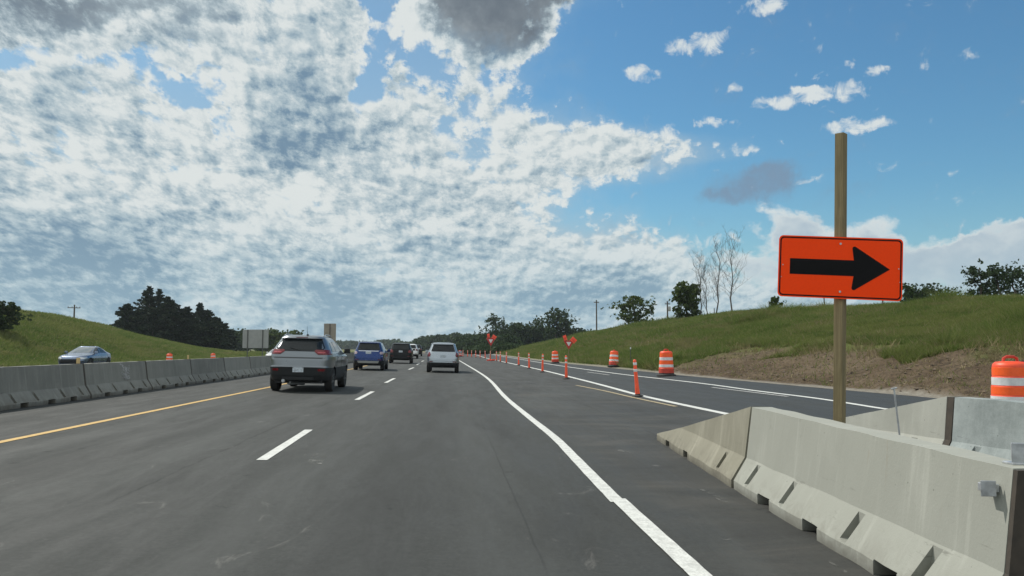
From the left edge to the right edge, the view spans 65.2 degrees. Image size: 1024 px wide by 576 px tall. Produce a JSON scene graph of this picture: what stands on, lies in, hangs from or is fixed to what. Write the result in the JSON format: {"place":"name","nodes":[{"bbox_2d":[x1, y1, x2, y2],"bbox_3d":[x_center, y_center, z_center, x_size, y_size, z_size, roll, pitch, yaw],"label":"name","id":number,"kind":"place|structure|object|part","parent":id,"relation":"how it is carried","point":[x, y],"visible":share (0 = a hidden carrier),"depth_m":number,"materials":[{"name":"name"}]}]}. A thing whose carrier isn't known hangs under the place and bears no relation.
{"place":"outdoors","nodes":[
{"label":"outdoors","id":0,"kind":"place"},
{"bbox_2d":[0,352,895,575],"bbox_3d":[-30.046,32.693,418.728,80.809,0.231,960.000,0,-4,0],"label":"road","id":1,"kind":"structure","parent":0,"point":[420,470],"depth_m":7.88,"materials":[{"name":"grey asphalt"}]},
{"bbox_2d":[0,363,91,410],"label":"concrete barrier","id":2,"kind":"object","parent":1,"relation":"on","point":[28,386],"visible":1,"depth_m":16.77,"materials":[{"name":"grey concrete"}]},
{"bbox_2d":[84,361,152,397],"bbox_3d":[-10.315,2.328,20.698,0.625,0.820,3.738,0,-4,-4],"label":"concrete barrier","id":3,"kind":"object","parent":1,"relation":"on","point":[109,379],"visible":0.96,"depth_m":20.46,"materials":[{"name":"grey concrete"}]},
{"bbox_2d":[146,359,195,389],"bbox_3d":[-10.572,2.611,24.467,0.625,0.820,3.738,0,-4,-4],"label":"concrete barrier","id":4,"kind":"object","parent":1,"relation":"on","point":[161,374],"visible":0.84,"depth_m":24.26,"materials":[{"name":"grey concrete"}]},
{"bbox_2d":[0,365,366,442],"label":"median edge line","id":5,"kind":"object","parent":1,"relation":"on","point":[7,440],"visible":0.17,"depth_m":13.94,"materials":[{"name":"yellow paint"}]},
{"bbox_2d":[191,358,228,383],"bbox_3d":[-10.829,2.894,28.237,0.625,0.820,3.738,0,-4,-4],"label":"concrete barrier","id":6,"kind":"object","parent":1,"relation":"on","point":[205,370],"visible":0.82,"depth_m":28.09,"materials":[{"name":"grey concrete"}]},
{"bbox_2d":[224,357,253,378],"bbox_3d":[-11.086,3.176,32.006,0.625,0.820,3.738,0,-4,-4],"label":"concrete barrier","id":7,"kind":"object","parent":1,"relation":"on","point":[237,367],"visible":0.79,"depth_m":31.85,"materials":[{"name":"grey concrete"}]},
{"bbox_2d":[250,356,270,375],"bbox_3d":[-11.343,3.459,35.775,0.625,0.820,3.738,0,-4,-4],"label":"concrete barrier","id":8,"kind":"object","parent":1,"relation":"on","point":[260,365],"visible":0.66,"depth_m":35.49,"materials":[{"name":"grey concrete"}]},
{"bbox_2d":[257,430,311,459],"bbox_3d":[-3.163,2.189,11.340,0.133,0.006,3.553,0,-4,-5],"label":"lane dash line","id":9,"kind":"object","parent":1,"relation":"on","point":[276,450],"visible":1,"depth_m":10.88,"materials":[{"name":"white paint"}]},
{"bbox_2d":[270,329,349,391],"bbox_3d":[-6.370,2.232,25.506,2.189,1.931,4.648,2,-4,-4],"label":"suv","id":10,"kind":"object","parent":1,"relation":"on","point":[296,360],"visible":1,"depth_m":23.41,"materials":[{"name":"silver metal"}]},
{"bbox_3d":[-6.213,1.674,23.594,1.400,0.370,0.431,2,-4,-4],"label":"rear window","id":11,"kind":"part","parent":10,"relation":"part of","materials":[{"name":"black glass"}]},
{"bbox_3d":[-5.537,1.839,25.069,0.182,0.290,0.880,2,-4,-4],"label":"side window","id":12,"kind":"part","parent":10,"relation":"part of","materials":[{"name":"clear glass"}]},
{"bbox_2d":[347,352,353,362],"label":"concrete barrier","id":13,"kind":"object","parent":1,"relation":"on","point":[350,357],"visible":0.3,"depth_m":66.08,"materials":[{"name":"grey concrete"}]},
{"bbox_2d":[355,391,374,399],"bbox_3d":[-4.136,3.027,22.585,0.133,0.004,3.986,0,-4,-4],"label":"lane dash line","id":14,"kind":"object","parent":1,"relation":"on","point":[365,395],"visible":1,"depth_m":22.44,"materials":[{"name":"white paint"}]},
{"bbox_2d":[353,341,390,369],"bbox_3d":[-8.337,4.012,47.567,2.101,1.660,4.536,2,-4,-5],"label":"suv","id":15,"kind":"object","parent":1,"relation":"on","point":[371,353],"visible":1,"depth_m":45.54,"materials":[{"name":"blue paint"}]},
{"bbox_3d":[-8.166,3.361,45.754,1.520,0.375,0.455,2,-4,-5],"label":"rear window","id":16,"kind":"part","parent":15,"relation":"part of","materials":[{"name":"black glass"}]},
{"bbox_2d":[389,343,414,363],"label":"suv","id":17,"kind":"object","parent":1,"relation":"on","point":[401,351],"visible":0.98,"depth_m":65.95,"materials":[{"name":"black paint"}]},
{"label":"rear window","id":18,"kind":"part","parent":17,"relation":"part of","materials":[{"name":"black glass"}]},
{"bbox_2d":[410,344,419,358],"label":"suv","id":19,"kind":"object","parent":1,"relation":"on","point":[416,351],"visible":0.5,"depth_m":95.06,"materials":[{"name":"white paint"}]},
{"bbox_2d":[417,345,423,355],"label":"suv","id":20,"kind":"object","parent":1,"relation":"on","point":[420,349],"visible":0.37,"depth_m":121.95,"materials":[{"name":"black paint"}]},
{"bbox_2d":[426,342,461,372],"bbox_3d":[-4.011,4.038,46.765,2.150,1.700,4.535,2,-4,-4],"label":"suv","id":21,"kind":"object","parent":1,"relation":"on","point":[442,355],"visible":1,"depth_m":44.69,"materials":[{"name":"silver metal"}]},
{"bbox_3d":[-3.859,3.383,44.952,1.570,0.382,0.459,2,-4,-4],"label":"rear window","id":22,"kind":"part","parent":21,"relation":"part of","materials":[{"name":"black glass"}]},
{"bbox_2d":[486,334,496,360],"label":"yield sign","id":23,"kind":"object","parent":1,"relation":"on","point":[491,339],"visible":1,"depth_m":87.78,"materials":[{"name":"red metal"}]},
{"bbox_2d":[527,353,531,368],"bbox_3d":[1.147,4.877,53.549,0.300,1.048,0.300,-2,-5,22],"label":"delineator post","id":24,"kind":"object","parent":1,"relation":"on","point":[529,361],"visible":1,"depth_m":53.51,"materials":[{"name":"orange plastic"}]},
{"bbox_2d":[459,360,620,501],"bbox_3d":[-2.322,5.069,48.942,0.542,0.001,83.829,0,-4,-5],"label":"edge line","id":25,"kind":"object","parent":1,"relation":"on","point":[605,489],"visible":0.95,"depth_m":10.40,"materials":[{"name":"white paint"}]},
{"bbox_2d":[541,354,543,371],"bbox_3d":[1.735,4.277,45.581,0.300,1.049,0.300,2,-5,-22],"label":"delineator post","id":26,"kind":"object","parent":1,"relation":"on","point":[542,369],"visible":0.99,"depth_m":45.54,"materials":[{"name":"orange plastic"}]},
{"bbox_2d":[563,355,569,378],"bbox_3d":[2.418,3.531,35.648,0.300,1.046,0.300,-2,-5,22],"label":"delineator post","id":27,"kind":"object","parent":1,"relation":"on","point":[566,374],"visible":1,"depth_m":35.60,"materials":[{"name":"orange plastic"}]},
{"bbox_2d":[478,355,727,413],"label":"ramp edge line","id":28,"kind":"object","parent":1,"relation":"on","point":[715,411],"visible":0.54,"depth_m":22.39,"materials":[{"name":"white paint"}]},
{"bbox_2d":[576,385,674,406],"bbox_3d":[3.142,3.204,24.346,0.176,0.033,11.440,1,-4,-7],"label":"old edge line","id":29,"kind":"object","parent":1,"relation":"on","point":[630,396],"visible":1,"depth_m":22.26,"materials":[{"name":"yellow paint"}]},
{"bbox_2d":[632,359,642,396],"bbox_3d":[3.547,2.547,22.607,0.301,1.056,0.301,2,-5,-22],"label":"delineator post","id":30,"kind":"object","parent":1,"relation":"on","point":[637,392],"visible":1,"depth_m":22.56,"materials":[{"name":"orange plastic"}]},
{"bbox_2d":[611,498,711,575],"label":"edge line","id":31,"kind":"object","parent":1,"relation":"on","point":[681,558],"visible":1,"depth_m":5.76,"materials":[{"name":"white paint"}]},
{"bbox_2d":[657,407,751,487],"bbox_3d":[2.472,1.764,10.156,0.612,0.815,4.200,0,-4,-1],"label":"concrete barrier end","id":32,"kind":"object","parent":1,"relation":"on","point":[717,447],"visible":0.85,"depth_m":8.97,"materials":[{"name":"beige concrete"}]},
{"bbox_2d":[734,407,1023,575],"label":"concrete barrier","id":33,"kind":"object","parent":1,"relation":"on","point":[874,502],"visible":1,"depth_m":5.03,"materials":[{"name":"concrete"}]},
{"bbox_2d":[846,396,960,445],"bbox_3d":[4.854,1.806,10.998,0.609,0.811,3.400,1,-4,-14],"label":"concrete barrier end","id":34,"kind":"object","parent":1,"relation":"on","point":[930,420],"visible":0.23,"depth_m":9.84,"materials":[{"name":"grey concrete"}]},
{"bbox_2d":[0,321,1023,397],"bbox_3d":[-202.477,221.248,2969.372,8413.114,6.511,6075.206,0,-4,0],"label":"ground","id":35,"kind":"structure","parent":0,"point":[944,363],"depth_m":25.83,"materials":[{"name":"brown soil"}]},
{"bbox_2d":[0,300,34,329],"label":"bush","id":36,"kind":"object","parent":35,"relation":"on","point":[9,311],"visible":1,"depth_m":73.86,"materials":[{"name":"green plant"}]},
{"bbox_2d":[108,303,155,336],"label":"conifer","id":37,"kind":"object","parent":35,"relation":"on","point":[129,318],"visible":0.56,"depth_m":141.07,"materials":[{"name":"green plant"}]},
{"bbox_2d":[0,309,268,366],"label":"embankment grass","id":38,"kind":"structure","parent":35,"relation":"on","point":[147,346],"depth_m":88.16,"materials":[{"name":"green plant"}]},
{"bbox_2d":[133,286,174,331],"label":"conifer","id":39,"kind":"object","parent":35,"relation":"on","point":[148,298],"visible":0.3,"depth_m":149.74,"materials":[{"name":"green plant"}]},
{"bbox_2d":[134,307,177,340],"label":"conifer","id":40,"kind":"object","parent":35,"relation":"on","point":[154,319],"visible":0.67,"depth_m":145.21,"materials":[{"name":"green plant"}]},
{"bbox_2d":[155,288,176,330],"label":"conifer","id":41,"kind":"object","parent":35,"relation":"on","point":[159,294],"visible":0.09,"depth_m":156.01,"materials":[{"name":"green plant"}]},
{"bbox_2d":[155,296,185,339],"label":"conifer","id":42,"kind":"object","parent":35,"relation":"on","point":[168,307],"visible":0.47,"depth_m":149.55,"materials":[{"name":"green plant"}]},
{"bbox_2d":[172,302,188,330],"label":"conifer","id":43,"kind":"object","parent":35,"relation":"on","point":[180,311],"visible":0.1,"depth_m":157.77,"materials":[{"name":"green plant"}]},
{"bbox_2d":[178,306,194,327],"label":"conifer","id":44,"kind":"object","parent":35,"relation":"on","point":[187,313],"visible":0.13,"depth_m":159.45,"materials":[{"name":"green plant"}]},
{"bbox_2d":[171,318,210,346],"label":"conifer","id":45,"kind":"object","parent":35,"relation":"on","point":[191,325],"visible":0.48,"depth_m":150.75,"materials":[{"name":"green plant"}]},
{"bbox_2d":[185,302,209,329],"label":"conifer","id":46,"kind":"object","parent":35,"relation":"on","point":[199,313],"visible":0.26,"depth_m":157.75,"materials":[{"name":"green plant"}]},
{"bbox_2d":[186,320,231,348],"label":"conifer","id":47,"kind":"object","parent":35,"relation":"on","point":[211,334],"visible":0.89,"depth_m":148.42,"materials":[{"name":"green plant"}]},
{"bbox_2d":[203,309,214,321],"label":"conifer","id":48,"kind":"object","parent":35,"relation":"on","point":[212,314],"visible":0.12,"depth_m":159.83,"materials":[{"name":"green plant"}]},
{"bbox_2d":[210,316,235,349],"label":"conifer","id":49,"kind":"object","parent":35,"relation":"on","point":[219,320],"visible":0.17,"depth_m":157.75,"materials":[{"name":"green plant"}]},
{"bbox_2d":[223,323,239,350],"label":"conifer","id":50,"kind":"object","parent":35,"relation":"on","point":[231,335],"visible":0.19,"depth_m":165.51,"materials":[{"name":"green plant"}]},
{"bbox_2d":[232,328,246,350],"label":"broadleaf tree","id":51,"kind":"object","parent":35,"relation":"on","point":[239,335],"visible":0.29,"depth_m":229.02,"materials":[{"name":"green plant"}]},
{"bbox_2d":[253,348,271,351],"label":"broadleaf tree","id":52,"kind":"object","parent":35,"relation":"on","point":[260,349],"visible":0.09,"depth_m":238.20,"materials":[{"name":"green plant"}]},
{"bbox_2d":[265,328,283,350],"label":"broadleaf tree","id":53,"kind":"object","parent":35,"relation":"on","point":[275,337],"visible":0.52,"depth_m":209.01,"materials":[{"name":"green plant"}]},
{"bbox_2d":[284,329,303,334],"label":"broadleaf tree","id":54,"kind":"object","parent":35,"relation":"on","point":[298,332],"visible":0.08,"depth_m":224.54,"materials":[{"name":"green plant"}]},
{"bbox_2d":[324,324,335,341],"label":"road sign","id":55,"kind":"object","parent":35,"relation":"on","point":[330,329],"visible":0.66,"depth_m":99.93,"materials":[{"name":"beige metal"}]},
{"bbox_2d":[250,339,411,349],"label":"wood","id":56,"kind":"object","parent":35,"relation":"on","point":[352,344],"visible":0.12,"depth_m":804.64,"materials":[{"name":"green plant"}]},
{"bbox_2d":[407,332,480,350],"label":"wood","id":57,"kind":"object","parent":35,"relation":"on","point":[424,342],"visible":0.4,"depth_m":410.31,"materials":[{"name":"green plant"}]},
{"bbox_2d":[474,313,512,335],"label":"broadleaf tree","id":58,"kind":"object","parent":35,"relation":"on","point":[495,326],"visible":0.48,"depth_m":248.01,"materials":[{"name":"green plant"}]},
{"bbox_2d":[453,332,562,353],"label":"dark wood","id":59,"kind":"object","parent":35,"relation":"on","point":[479,343],"visible":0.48,"depth_m":194.22,"materials":[{"name":"green plant"}]},
{"bbox_2d":[501,322,538,344],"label":"broadleaf tree","id":60,"kind":"object","parent":35,"relation":"on","point":[524,334],"visible":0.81,"depth_m":232.45,"materials":[{"name":"green plant"}]},
{"bbox_2d":[525,326,547,343],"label":"broadleaf tree","id":61,"kind":"object","parent":35,"relation":"on","point":[539,338],"visible":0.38,"depth_m":235.21,"materials":[{"name":"green plant"}]},
{"bbox_2d":[528,307,580,338],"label":"broadleaf tree","id":62,"kind":"object","parent":35,"relation":"on","point":[564,324],"visible":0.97,"depth_m":222.77,"materials":[{"name":"green plant"}]},
{"bbox_2d":[563,334,576,357],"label":"yield sign","id":63,"kind":"object","parent":35,"relation":"on","point":[568,343],"visible":0.99,"depth_m":65.82,"materials":[{"name":"red metal"}]},
{"bbox_2d":[567,327,582,334],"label":"broadleaf tree","id":64,"kind":"object","parent":35,"relation":"on","point":[579,329],"visible":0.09,"depth_m":228.39,"materials":[{"name":"green plant"}]},
{"bbox_2d":[594,300,598,329],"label":"utility pole","id":65,"kind":"object","parent":35,"relation":"on","point":[596,301],"visible":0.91,"depth_m":164.93,"materials":[{"name":"brown wood"}]},
{"bbox_2d":[607,350,618,366],"bbox_3d":[6.193,4.271,48.585,0.760,1.067,0.760,-3,-12,33],"label":"traffic barrel","id":66,"kind":"object","parent":35,"relation":"on","point":[613,354],"visible":0.96,"depth_m":48.35,"materials":[{"name":"orange plastic"}]},
{"bbox_2d":[600,295,656,324],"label":"broadleaf tree","id":67,"kind":"object","parent":35,"relation":"on","point":[637,315],"visible":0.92,"depth_m":121.18,"materials":[{"name":"green plant"}]},
{"bbox_2d":[666,301,670,316],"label":"utility pole","id":68,"kind":"object","parent":35,"relation":"on","point":[668,307],"visible":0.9,"depth_m":149.93,"materials":[{"name":"brown wood"}]},
{"bbox_2d":[668,280,703,318],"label":"broadleaf tree","id":69,"kind":"object","parent":35,"relation":"on","point":[686,298],"visible":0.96,"depth_m":95.46,"materials":[{"name":"green plant"}]},
{"bbox_2d":[689,250,709,314],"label":"bare tree","id":70,"kind":"object","parent":35,"relation":"on","point":[703,271],"visible":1,"depth_m":95.19,"materials":[{"name":"grey plant"}]},
{"bbox_2d":[698,262,713,313],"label":"bare tree","id":71,"kind":"object","parent":35,"relation":"on","point":[706,300],"visible":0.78,"depth_m":98.26,"materials":[{"name":"grey plant"}]},
{"bbox_2d":[702,233,728,311],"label":"bare tree","id":72,"kind":"object","parent":35,"relation":"on","point":[716,284],"visible":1,"depth_m":96.28,"materials":[{"name":"grey plant"}]},
{"bbox_2d":[714,227,749,309],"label":"bare tree","id":73,"kind":"object","parent":35,"relation":"on","point":[731,263],"visible":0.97,"depth_m":97.34,"materials":[{"name":"grey plant"}]},
{"bbox_2d":[494,284,1023,395],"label":"embankment grass","id":74,"kind":"structure","parent":35,"relation":"on","point":[1004,313],"depth_m":42.85,"materials":[{"name":"green plant"}]},
{"bbox_2d":[505,295,1023,366],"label":"dry grass","id":75,"kind":"structure","parent":35,"relation":"on","point":[1019,345],"depth_m":33.98,"materials":[{"name":"beige plant"}]},
{"bbox_2d":[768,296,786,307],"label":"sapling","id":76,"kind":"object","parent":35,"relation":"on","point":[774,299],"visible":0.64,"depth_m":70.00,"materials":[{"name":"green plant"}]},
{"bbox_2d":[637,343,1023,397],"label":"dry tufts","id":77,"kind":"object","parent":35,"relation":"on","point":[909,383],"visible":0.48,"depth_m":25.18,"materials":[{"name":"brown plant"}]},
{"bbox_2d":[677,348,991,395],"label":"loose stones","id":78,"kind":"object","parent":35,"relation":"on","point":[895,367],"visible":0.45,"depth_m":25.78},
{"bbox_2d":[777,132,902,422],"bbox_3d":[3.240,0.249,7.917,1.196,3.622,0.156,-1,-4,8],"label":"arrow sign","id":79,"kind":"object","parent":35,"relation":"on","point":[840,267],"visible":0.91,"depth_m":7.88,"materials":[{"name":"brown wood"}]},
{"bbox_2d":[899,282,941,303],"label":"bushy tree","id":80,"kind":"object","parent":35,"relation":"on","point":[910,292],"visible":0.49,"depth_m":87.60,"materials":[{"name":"green plant"}]},
{"bbox_2d":[934,286,966,295],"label":"shrub","id":81,"kind":"object","parent":35,"relation":"on","point":[945,287],"visible":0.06,"depth_m":88.02,"materials":[{"name":"green plant"}]},
{"bbox_2d":[960,258,994,295],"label":"broadleaf tree","id":82,"kind":"object","parent":35,"relation":"on","point":[974,272],"visible":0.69,"depth_m":82.14,"materials":[{"name":"green plant"}]},
{"bbox_2d":[950,397,1023,459],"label":"concrete barrier","id":83,"kind":"object","parent":35,"relation":"on","point":[992,427],"visible":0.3,"depth_m":8.71,"materials":[{"name":"grey concrete"}]},
{"bbox_2d":[986,262,1011,295],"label":"broadleaf tree","id":84,"kind":"object","parent":35,"relation":"on","point":[998,276],"visible":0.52,"depth_m":83.02,"materials":[{"name":"green plant"}]},
{"bbox_2d":[992,259,1023,295],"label":"broadleaf tree","id":85,"kind":"object","parent":35,"relation":"on","point":[1015,273],"visible":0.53,"depth_m":84.40,"materials":[{"name":"green plant"}]},
{"bbox_2d":[0,0,1023,341],"label":"sky","id":86,"kind":"structure","parent":0,"point":[405,170],"materials":[{"name":"blue"}]},
{"bbox_2d":[478,354,936,419],"bbox_3d":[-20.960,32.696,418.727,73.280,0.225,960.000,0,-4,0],"label":"ramp road","id":87,"kind":"structure","parent":0,"point":[707,396],"depth_m":22.18,"materials":[{"name":"grey asphalt"}]},
{"bbox_2d":[551,350,559,362],"bbox_3d":[3.450,5.500,64.102,0.745,1.045,0.745,-3,-3,33],"label":"traffic barrel","id":88,"kind":"object","parent":87,"relation":"on","point":[555,358],"visible":0.99,"depth_m":63.88,"materials":[{"name":"orange plastic"}]},
{"bbox_2d":[657,349,675,375],"bbox_3d":[6.538,3.152,33.918,0.821,1.152,0.821,2,-5,-29],"label":"traffic barrel","id":89,"kind":"object","parent":87,"relation":"on","point":[666,367],"visible":0.99,"depth_m":33.67,"materials":[{"name":"orange plastic"}]},
{"bbox_2d":[497,355,887,408],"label":"ramp shoulder line","id":90,"kind":"object","parent":87,"relation":"on","point":[739,388],"visible":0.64,"depth_m":22.66,"materials":[{"name":"white paint"}]},
{"bbox_2d":[711,387,786,396],"bbox_3d":[6.551,2.896,22.415,0.112,0.021,5.012,1,-4,-7],"label":"ramp dash line","id":91,"kind":"object","parent":87,"relation":"on","point":[749,391],"visible":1,"depth_m":22.29,"materials":[{"name":"white paint"}]},
{"bbox_2d":[990,355,1023,400],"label":"traffic barrel","id":92,"kind":"object","parent":87,"relation":"on","point":[1007,380],"visible":0.68,"depth_m":12.14,"materials":[{"name":"orange plastic"}]},
{"bbox_2d":[891,387,899,434],"bbox_3d":[3.361,1.391,6.915,0.135,1.062,0.018,0,-4,0],"label":"metal rod","id":93,"kind":"object","parent":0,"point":[894,388],"visible":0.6,"depth_m":6.93,"materials":[{"name":"metal"}]},
{"bbox_3d":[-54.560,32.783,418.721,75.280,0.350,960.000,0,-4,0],"label":"far road","id":94,"kind":"structure","parent":0,"visible":0},
{"bbox_2d":[58,346,110,364],"bbox_3d":[-27.192,4.412,51.021,2.008,1.430,4.607,0,-4,-6],"label":"sedan","id":95,"kind":"object","parent":94,"relation":"on","point":[90,354],"visible":0.82,"depth_m":50.21,"materials":[{"name":"blue paint"}]},
{"bbox_2d":[166,353,172,359],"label":"traffic barrel","id":96,"kind":"object","parent":94,"relation":"on","point":[169,356],"visible":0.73,"depth_m":71.54,"materials":[{"name":"orange plastic"}]},
{"bbox_2d":[242,330,268,356],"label":"road sign","id":97,"kind":"object","parent":94,"relation":"on","point":[255,338],"visible":0.95,"depth_m":91.86,"materials":[{"name":"grey metal"}]}
]}

